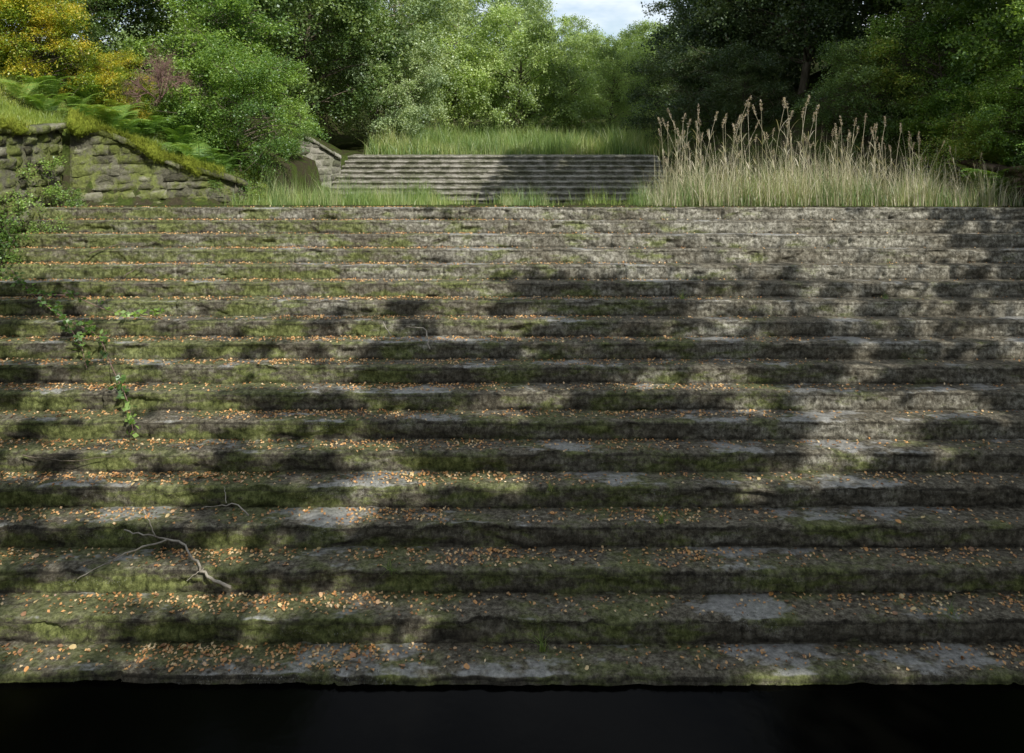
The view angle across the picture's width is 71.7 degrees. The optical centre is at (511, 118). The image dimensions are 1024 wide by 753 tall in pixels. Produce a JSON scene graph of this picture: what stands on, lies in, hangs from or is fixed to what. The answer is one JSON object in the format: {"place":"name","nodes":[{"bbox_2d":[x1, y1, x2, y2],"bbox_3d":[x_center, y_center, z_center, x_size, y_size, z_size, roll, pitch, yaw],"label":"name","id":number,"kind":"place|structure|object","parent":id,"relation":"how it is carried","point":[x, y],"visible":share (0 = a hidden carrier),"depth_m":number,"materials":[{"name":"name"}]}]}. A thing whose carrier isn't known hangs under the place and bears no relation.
{"place":"outdoors","nodes":[
{"label":"outdoors","id":0,"kind":"place"},
{"bbox_2d":[10,0,932,55],"label":"sky","id":1,"kind":"structure","parent":0,"point":[611,16],"materials":[{"name":"white"}]},
{"bbox_2d":[222,165,782,205],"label":"grass","id":2,"kind":"structure","parent":0,"point":[376,201],"depth_m":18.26,"materials":[{"name":"plant"}]},
{"bbox_2d":[0,678,1023,752],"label":"water","id":3,"kind":"structure","parent":0,"point":[100,716],"depth_m":6.75,"materials":[{"name":"black liquid"}]},
{"bbox_2d":[0,23,1023,641],"bbox_3d":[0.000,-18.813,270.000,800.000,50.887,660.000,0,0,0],"label":"ground","id":4,"kind":"structure","parent":0,"point":[300,171],"depth_m":24.47,"materials":[{"name":"plant"}]},
{"bbox_2d":[0,0,48,59],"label":"shrub","id":5,"kind":"object","parent":4,"relation":"on","point":[10,10],"visible":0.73,"depth_m":18.52,"materials":[{"name":"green plant"}]},
{"bbox_2d":[0,79,58,101],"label":"bracken plant","id":6,"kind":"object","parent":4,"relation":"on","point":[26,88],"visible":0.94,"depth_m":17.59,"materials":[{"name":"plant"}]},
{"bbox_2d":[0,113,66,247],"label":"retaining wall","id":7,"kind":"structure","parent":4,"relation":"on","point":[22,145],"depth_m":15.36,"materials":[{"name":"stone"}]},
{"bbox_2d":[0,227,34,279],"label":"bramble bush","id":8,"kind":"object","parent":7,"relation":"on","point":[3,259],"visible":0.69,"depth_m":14.02,"materials":[{"name":"green plant"}]},
{"bbox_2d":[0,189,49,247],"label":"bramble bush","id":9,"kind":"object","parent":7,"relation":"on","point":[16,210],"visible":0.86,"depth_m":14.50,"materials":[{"name":"green plant"}]},
{"bbox_2d":[39,186,85,216],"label":"bramble bush","id":10,"kind":"object","parent":7,"relation":"attached to","point":[72,202],"visible":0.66,"depth_m":16.04,"materials":[{"name":"green plant"}]},
{"bbox_2d":[0,97,66,129],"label":"turf","id":11,"kind":"structure","parent":4,"relation":"on","point":[11,113],"depth_m":16.73,"materials":[{"name":"plant"}]},
{"bbox_2d":[19,94,55,107],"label":"bracken plant","id":12,"kind":"object","parent":4,"relation":"on","point":[39,97],"visible":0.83,"depth_m":17.58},
{"bbox_2d":[15,155,69,197],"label":"bramble bush","id":13,"kind":"object","parent":4,"relation":"on","point":[54,164],"visible":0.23,"depth_m":15.72,"materials":[{"name":"green plant"}]},
{"bbox_2d":[15,75,76,95],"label":"bracken plant","id":14,"kind":"object","parent":4,"relation":"on","point":[46,89],"visible":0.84,"depth_m":18.27,"materials":[{"name":"plant"}]},
{"bbox_2d":[18,93,75,113],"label":"bracken plant","id":15,"kind":"object","parent":4,"relation":"on","point":[50,102],"visible":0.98,"depth_m":17.55,"materials":[{"name":"plant"}]},
{"bbox_2d":[25,214,70,233],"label":"bramble bush","id":16,"kind":"object","parent":4,"relation":"on","point":[32,228],"visible":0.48,"depth_m":15.02,"materials":[{"name":"green plant"}]},
{"bbox_2d":[44,84,70,96],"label":"bracken plant","id":17,"kind":"object","parent":4,"relation":"on","point":[58,88],"visible":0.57,"depth_m":18.82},
{"bbox_2d":[38,72,82,88],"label":"bracken plant","id":18,"kind":"object","parent":4,"relation":"on","point":[60,76],"visible":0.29,"depth_m":19.73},
{"bbox_2d":[0,0,123,99],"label":"shrub","id":19,"kind":"object","parent":4,"relation":"on","point":[63,21],"visible":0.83,"depth_m":18.92,"materials":[{"name":"yellow plant"}]},
{"bbox_2d":[0,0,131,71],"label":"shrub","id":20,"kind":"object","parent":4,"relation":"on","point":[96,30],"visible":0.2,"depth_m":21.59,"materials":[{"name":"green plant"}]},
{"bbox_2d":[61,104,95,116],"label":"bracken plant","id":21,"kind":"object","parent":4,"relation":"on","point":[83,109],"visible":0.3,"depth_m":17.88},
{"bbox_2d":[59,94,101,106],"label":"bracken plant","id":22,"kind":"object","parent":4,"relation":"on","point":[75,100],"visible":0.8,"depth_m":18.72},
{"bbox_2d":[58,104,111,124],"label":"bracken plant","id":23,"kind":"object","parent":4,"relation":"on","point":[96,112],"visible":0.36,"depth_m":17.55,"materials":[{"name":"plant"}]},
{"bbox_2d":[64,85,112,104],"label":"bracken plant","id":24,"kind":"object","parent":4,"relation":"on","point":[85,93],"visible":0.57,"depth_m":19.34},
{"bbox_2d":[7,0,171,61],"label":"woodland tree","id":25,"kind":"object","parent":4,"relation":"on","point":[136,3],"visible":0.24,"depth_m":24.31,"materials":[{"name":"green plant"}]},
{"bbox_2d":[63,85,122,104],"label":"bracken plant","id":26,"kind":"object","parent":4,"relation":"on","point":[83,95],"visible":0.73,"depth_m":19.34,"materials":[{"name":"plant"}]},
{"bbox_2d":[64,104,131,126],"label":"bracken plant","id":27,"kind":"object","parent":4,"relation":"on","point":[121,111],"visible":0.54,"depth_m":18.16,"materials":[{"name":"plant"}]},
{"bbox_2d":[66,81,129,103],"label":"bracken plant","id":28,"kind":"object","parent":4,"relation":"on","point":[100,89],"visible":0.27,"depth_m":19.88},
{"bbox_2d":[89,105,137,128],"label":"bracken plant","id":29,"kind":"object","parent":4,"relation":"on","point":[109,119],"visible":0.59,"depth_m":17.88,"materials":[{"name":"plant"}]},
{"bbox_2d":[70,46,164,119],"bbox_3d":[-11.461,-0.863,20.355,2.681,2.690,2.699,0,0,41],"label":"shrub","id":30,"kind":"object","parent":4,"relation":"on","point":[129,59],"visible":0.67,"depth_m":20.18,"materials":[{"name":"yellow plant"}]},
{"bbox_2d":[103,99,145,111],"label":"bracken plant","id":31,"kind":"object","parent":4,"relation":"on","point":[116,104],"visible":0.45,"depth_m":19.50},
{"bbox_2d":[103,119,150,133],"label":"bracken plant","id":32,"kind":"object","parent":4,"relation":"on","point":[127,125],"visible":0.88,"depth_m":17.99,"materials":[{"name":"plant"}]},
{"bbox_2d":[124,109,141,121],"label":"bracken plant","id":33,"kind":"object","parent":4,"relation":"on","point":[131,116],"visible":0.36,"depth_m":19.46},
{"bbox_2d":[0,56,267,196],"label":"turf","id":34,"kind":"structure","parent":4,"relation":"on","point":[61,117],"depth_m":18.55,"materials":[{"name":"plant"}]},
{"bbox_2d":[123,125,151,137],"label":"bracken plant","id":35,"kind":"object","parent":4,"relation":"on","point":[136,130],"visible":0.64,"depth_m":18.36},
{"bbox_2d":[123,117,168,133],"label":"bracken plant","id":36,"kind":"object","parent":4,"relation":"on","point":[148,124],"visible":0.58,"depth_m":18.99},
{"bbox_2d":[125,117,170,137],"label":"bracken plant","id":37,"kind":"object","parent":4,"relation":"on","point":[143,125],"visible":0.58,"depth_m":18.93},
{"bbox_2d":[63,105,247,206],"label":"retaining wall","id":38,"kind":"structure","parent":4,"relation":"on","point":[104,158],"depth_m":17.25,"materials":[{"name":"stone"}]},
{"bbox_2d":[207,170,234,195],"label":"bramble bush","id":39,"kind":"object","parent":38,"relation":"on","point":[215,184],"visible":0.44,"depth_m":18.02,"materials":[{"name":"green plant"}]},
{"bbox_2d":[141,115,182,132],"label":"bracken plant","id":40,"kind":"object","parent":4,"relation":"on","point":[166,123],"visible":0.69,"depth_m":19.80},
{"bbox_2d":[120,43,205,107],"bbox_3d":[-9.872,-1.197,20.395,2.233,1.840,2.437,0,0,21],"label":"dead shrub","id":41,"kind":"object","parent":4,"relation":"on","point":[160,76],"visible":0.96,"depth_m":19.89,"materials":[{"name":"plant"}]},
{"bbox_2d":[151,142,181,152],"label":"bracken plant","id":42,"kind":"object","parent":4,"relation":"on","point":[170,147],"visible":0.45,"depth_m":18.58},
{"bbox_2d":[152,133,195,144],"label":"bracken plant","id":43,"kind":"object","parent":4,"relation":"on","point":[169,138],"visible":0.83,"depth_m":19.42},
{"bbox_2d":[155,125,207,142],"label":"bracken plant","id":44,"kind":"object","parent":4,"relation":"on","point":[168,132],"visible":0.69,"depth_m":19.67,"materials":[{"name":"plant"}]},
{"bbox_2d":[169,142,226,161],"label":"bracken plant","id":45,"kind":"object","parent":4,"relation":"on","point":[184,150],"visible":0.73,"depth_m":18.83,"materials":[{"name":"plant"}]},
{"bbox_2d":[184,136,228,153],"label":"bracken plant","id":46,"kind":"object","parent":4,"relation":"on","point":[205,145],"visible":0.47,"depth_m":19.94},
{"bbox_2d":[188,154,229,164],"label":"bracken plant","id":47,"kind":"object","parent":4,"relation":"on","point":[211,160],"visible":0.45,"depth_m":18.52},
{"bbox_2d":[114,0,304,139],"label":"shrub","id":48,"kind":"object","parent":4,"relation":"on","point":[222,33],"visible":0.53,"depth_m":22.60,"materials":[{"name":"green plant"}]},
{"bbox_2d":[92,0,348,98],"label":"woodland tree","id":49,"kind":"object","parent":4,"relation":"on","point":[262,5],"visible":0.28,"depth_m":27.26,"materials":[{"name":"green plant"}]},
{"bbox_2d":[215,163,239,173],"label":"bracken plant","id":50,"kind":"object","parent":4,"relation":"on","point":[228,168],"visible":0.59,"depth_m":19.53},
{"bbox_2d":[213,151,247,165],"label":"bracken plant","id":51,"kind":"object","parent":4,"relation":"on","point":[218,158],"visible":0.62,"depth_m":20.02,"materials":[{"name":"plant"}]},
{"bbox_2d":[162,28,332,189],"bbox_3d":[-7.767,-0.175,20.911,4.750,4.734,4.718,0,0,-17],"label":"shrub","id":52,"kind":"object","parent":4,"relation":"on","point":[247,78],"visible":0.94,"depth_m":20.31,"materials":[{"name":"green plant"}]},
{"bbox_2d":[230,176,267,204],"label":"bramble bush","id":53,"kind":"object","parent":4,"relation":"on","point":[254,190],"visible":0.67,"depth_m":18.51,"materials":[{"name":"green plant"}]},
{"bbox_2d":[261,100,317,159],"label":"shrub","id":54,"kind":"object","parent":4,"relation":"on","point":[300,139],"visible":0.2,"depth_m":25.45,"materials":[{"name":"green plant"}]},
{"bbox_2d":[205,0,402,108],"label":"woodland tree","id":55,"kind":"object","parent":4,"relation":"on","point":[335,77],"visible":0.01,"depth_m":40.83,"materials":[{"name":"green plant"}]},
{"bbox_2d":[221,0,410,133],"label":"woodland tree","id":56,"kind":"object","parent":4,"relation":"on","point":[359,17],"visible":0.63,"depth_m":32.33,"materials":[{"name":"green plant"}]},
{"bbox_2d":[298,137,340,186],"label":"retaining wall","id":57,"kind":"structure","parent":4,"relation":"on","point":[326,159],"depth_m":27.72,"materials":[{"name":"stone"}]},
{"bbox_2d":[280,0,478,146],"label":"woodland tree","id":58,"kind":"object","parent":4,"relation":"on","point":[445,10],"visible":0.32,"depth_m":35.89,"materials":[{"name":"green plant"}]},
{"bbox_2d":[337,30,450,145],"bbox_3d":[-5.768,-1.319,34.750,5.634,6.517,5.804,0,0,10],"label":"woodland tree","id":59,"kind":"object","parent":4,"relation":"on","point":[407,116],"visible":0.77,"depth_m":33.77,"materials":[{"name":"green plant"}]},
{"bbox_2d":[328,0,464,125],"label":"woodland tree","id":60,"kind":"object","parent":4,"relation":"on","point":[411,56],"depth_m":54.26,"materials":[{"name":"green plant"}]},
{"bbox_2d":[386,0,525,132],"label":"woodland tree","id":61,"kind":"object","parent":4,"relation":"on","point":[468,50],"visible":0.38,"depth_m":43.56,"materials":[{"name":"green plant"}]},
{"bbox_2d":[328,154,671,202],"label":"stone steps","id":62,"kind":"structure","parent":4,"relation":"on","point":[491,175],"depth_m":28.04,"materials":[{"name":"stone"}]},
{"bbox_2d":[441,0,571,130],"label":"woodland tree","id":63,"kind":"object","parent":4,"relation":"on","point":[533,8],"visible":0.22,"depth_m":50.39,"materials":[{"name":"green plant"}]},
{"bbox_2d":[0,206,1023,686],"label":"stone steps","id":64,"kind":"structure","parent":4,"relation":"on","point":[804,256],"depth_m":9.95,"materials":[{"name":"stone"}]},
{"bbox_2d":[22,455,107,460],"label":"fallen branch","id":65,"kind":"object","parent":64,"relation":"on","point":[60,460],"visible":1,"depth_m":9.55,"materials":[{"name":"wood"}]},
{"bbox_2d":[1,266,165,437],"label":"bramble","id":66,"kind":"object","parent":64,"relation":"on","point":[120,396],"visible":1,"depth_m":11.88,"materials":[{"name":"green plant"}]},
{"bbox_2d":[89,243,153,275],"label":"fallen branch","id":67,"kind":"object","parent":64,"relation":"on","point":[119,244],"visible":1,"depth_m":14.07,"materials":[{"name":"wood"}]},
{"bbox_2d":[78,511,231,588],"bbox_3d":[-4.031,5.069,8.383,1.786,0.451,0.748,0,0,3],"label":"fallen branch","id":68,"kind":"object","parent":64,"relation":"on","point":[212,579],"visible":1,"depth_m":8.30,"materials":[{"name":"wood"}]},
{"bbox_2d":[202,487,248,515],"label":"fallen branch","id":69,"kind":"object","parent":64,"relation":"on","point":[229,504],"visible":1,"depth_m":8.89,"materials":[{"name":"wood"}]},
{"bbox_2d":[0,205,1023,671],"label":"leaf litter","id":70,"kind":"object","parent":64,"relation":"on","point":[232,549],"visible":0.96,"depth_m":9.51,"materials":[{"name":"plant"}]},
{"bbox_2d":[518,626,552,651],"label":"grass tuft","id":71,"kind":"object","parent":64,"relation":"on","point":[542,647],"visible":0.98,"depth_m":7.55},
{"bbox_2d":[456,0,584,135],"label":"woodland tree","id":72,"kind":"object","parent":4,"relation":"on","point":[534,40],"visible":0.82,"depth_m":42.68,"materials":[{"name":"green plant"}]},
{"bbox_2d":[82,15,977,105],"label":"distant wood","id":73,"kind":"object","parent":4,"relation":"on","point":[123,32],"visible":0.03,"depth_m":99.23,"materials":[{"name":"green plant"}]},
{"bbox_2d":[519,31,615,132],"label":"woodland tree","id":74,"kind":"object","parent":4,"relation":"on","point":[590,98],"visible":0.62,"depth_m":44.84,"materials":[{"name":"green plant"}]},
{"bbox_2d":[527,13,609,123],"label":"woodland tree","id":75,"kind":"object","parent":4,"relation":"on","point":[566,24],"visible":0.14,"depth_m":55.86,"materials":[{"name":"green plant"}]},
{"bbox_2d":[357,71,790,154],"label":"grass","id":76,"kind":"structure","parent":4,"relation":"on","point":[597,148],"depth_m":31.89,"materials":[{"name":"plant"}]},
{"bbox_2d":[572,33,626,116],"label":"woodland tree","id":77,"kind":"object","parent":4,"relation":"on","point":[603,46],"depth_m":72.94,"materials":[{"name":"green plant"}]},
{"bbox_2d":[570,30,664,133],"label":"woodland tree","id":78,"kind":"object","parent":4,"relation":"on","point":[624,87],"visible":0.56,"depth_m":49.06,"materials":[{"name":"green plant"}]},
{"bbox_2d":[605,18,678,126],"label":"woodland tree","id":79,"kind":"object","parent":4,"relation":"on","point":[640,29],"visible":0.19,"depth_m":56.60,"materials":[{"name":"green plant"}]},
{"bbox_2d":[630,23,694,119],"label":"woodland tree","id":80,"kind":"object","parent":4,"relation":"on","point":[656,48],"visible":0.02,"depth_m":67.83,"materials":[{"name":"green plant"}]},
{"bbox_2d":[616,40,718,143],"bbox_3d":[7.889,-1.049,33.275,5.898,5.917,5.938,0,0,29],"label":"shrub","id":81,"kind":"object","parent":4,"relation":"on","point":[648,70],"visible":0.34,"depth_m":33.26,"materials":[{"name":"green plant"}]},
{"bbox_2d":[652,40,766,140],"bbox_3d":[8.209,-1.123,29.498,4.825,4.841,4.858,0,0,29],"label":"shrub","id":82,"kind":"object","parent":4,"relation":"on","point":[710,65],"visible":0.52,"depth_m":29.34,"materials":[{"name":"green plant"}]},
{"bbox_2d":[659,0,802,114],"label":"woodland tree","id":83,"kind":"object","parent":4,"relation":"on","point":[687,33],"visible":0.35,"depth_m":30.42,"materials":[{"name":"green plant"}]},
{"bbox_2d":[637,0,833,89],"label":"woodland tree","id":84,"kind":"object","parent":4,"relation":"on","point":[657,36],"visible":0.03,"depth_m":44.60,"materials":[{"name":"green plant"}]},
{"bbox_2d":[691,39,808,136],"bbox_3d":[8.911,-1.033,26.576,4.048,4.034,4.021,0,0,0],"label":"shrub","id":85,"kind":"object","parent":4,"relation":"on","point":[753,67],"visible":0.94,"depth_m":26.21,"materials":[{"name":"green plant"}]},
{"bbox_2d":[658,0,880,87],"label":"woodland tree","id":86,"kind":"object","parent":4,"relation":"on","point":[690,6],"visible":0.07,"depth_m":33.64,"materials":[{"name":"green plant"}]},
{"bbox_2d":[770,97,789,197],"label":"reed","id":87,"kind":"object","parent":4,"relation":"on","point":[778,136],"visible":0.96,"depth_m":17.25,"materials":[{"name":"plant"}]},
{"bbox_2d":[684,0,904,93],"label":"woodland tree","id":88,"kind":"object","parent":4,"relation":"on","point":[796,11],"visible":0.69,"depth_m":28.29,"materials":[{"name":"green plant"}]},
{"bbox_2d":[626,124,1023,205],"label":"reed bed","id":89,"kind":"object","parent":4,"relation":"on","point":[826,174],"visible":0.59,"depth_m":17.29,"materials":[{"name":"plant"}]},
{"bbox_2d":[635,152,1023,205],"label":"sedge","id":90,"kind":"object","parent":4,"relation":"on","point":[849,202],"visible":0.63,"depth_m":17.16,"materials":[{"name":"plant"}]},
{"bbox_2d":[788,29,938,151],"bbox_3d":[11.286,-0.942,22.842,4.318,4.303,4.289,0,0,8],"label":"shrub","id":91,"kind":"object","parent":4,"relation":"on","point":[847,61],"visible":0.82,"depth_m":22.34,"materials":[{"name":"green plant"}]},
{"bbox_2d":[808,0,924,21],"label":"woodland tree","id":92,"kind":"object","parent":4,"relation":"on","point":[879,7],"visible":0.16,"depth_m":32.26,"materials":[{"name":"green plant"}]},
{"bbox_2d":[810,0,935,52],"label":"woodland tree","id":93,"kind":"object","parent":4,"relation":"on","point":[876,16],"visible":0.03,"depth_m":41.63,"materials":[{"name":"green plant"}]},
{"bbox_2d":[836,0,963,42],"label":"woodland tree","id":94,"kind":"object","parent":4,"relation":"on","point":[886,10],"visible":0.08,"depth_m":28.25,"materials":[{"name":"green plant"}]},
{"bbox_2d":[854,0,1016,134],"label":"shrub","id":95,"kind":"object","parent":4,"relation":"on","point":[935,36],"visible":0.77,"depth_m":21.70,"materials":[{"name":"green plant"}]},
{"bbox_2d":[867,0,1023,75],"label":"woodland tree","id":96,"kind":"object","parent":4,"relation":"on","point":[927,5],"visible":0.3,"depth_m":21.72,"materials":[{"name":"green plant"}]},
{"bbox_2d":[921,123,987,157],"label":"bracken plant","id":97,"kind":"object","parent":4,"relation":"on","point":[940,131],"visible":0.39,"depth_m":20.20,"materials":[{"name":"plant"}]},
{"bbox_2d":[935,177,974,195],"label":"bracken plant","id":98,"kind":"object","parent":4,"relation":"on","point":[965,179],"visible":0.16,"depth_m":19.35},
{"bbox_2d":[893,65,1023,191],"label":"shrub","id":99,"kind":"object","parent":4,"relation":"on","point":[958,109],"visible":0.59,"depth_m":19.54,"materials":[{"name":"green plant"}]},
{"bbox_2d":[940,163,1016,191],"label":"bracken plant","id":100,"kind":"object","parent":4,"relation":"on","point":[970,175],"visible":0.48,"depth_m":18.34,"materials":[{"name":"plant"}]},
{"bbox_2d":[943,11,1023,137],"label":"shrub","id":101,"kind":"object","parent":4,"relation":"on","point":[1017,48],"visible":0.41,"depth_m":19.38,"materials":[{"name":"green plant"}]},
{"bbox_2d":[944,0,1023,119],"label":"woodland tree","id":102,"kind":"object","parent":4,"relation":"on","point":[1016,8],"visible":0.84,"depth_m":19.44,"materials":[{"name":"green plant"}]},
{"bbox_2d":[947,158,1023,204],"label":"retaining wall","id":103,"kind":"structure","parent":4,"relation":"on","point":[1018,176],"depth_m":18.07,"materials":[{"name":"stone"}]},
{"bbox_2d":[969,169,1010,194],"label":"bracken plant","id":104,"kind":"object","parent":4,"relation":"on","point":[1005,179],"visible":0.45,"depth_m":17.93,"materials":[{"name":"plant"}]},
{"bbox_2d":[965,149,1018,164],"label":"bracken plant","id":105,"kind":"object","parent":4,"relation":"on","point":[990,158],"visible":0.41,"depth_m":18.81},
{"bbox_2d":[962,75,1023,176],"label":"shrub","id":106,"kind":"object","parent":4,"relation":"on","point":[987,116],"visible":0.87,"depth_m":18.20,"materials":[{"name":"green plant"}]},
{"bbox_2d":[970,139,1023,164],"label":"bracken plant","id":107,"kind":"object","parent":4,"relation":"on","point":[1001,152],"visible":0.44,"depth_m":18.67,"materials":[{"name":"plant"}]},
{"bbox_2d":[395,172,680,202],"bbox_3d":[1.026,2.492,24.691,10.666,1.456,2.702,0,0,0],"label":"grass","id":108,"kind":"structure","parent":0,"point":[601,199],"depth_m":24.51,"materials":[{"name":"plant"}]},
{"bbox_2d":[933,122,975,151],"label":"bracken plant","id":109,"kind":"object","parent":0,"point":[949,135],"visible":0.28,"depth_m":19.96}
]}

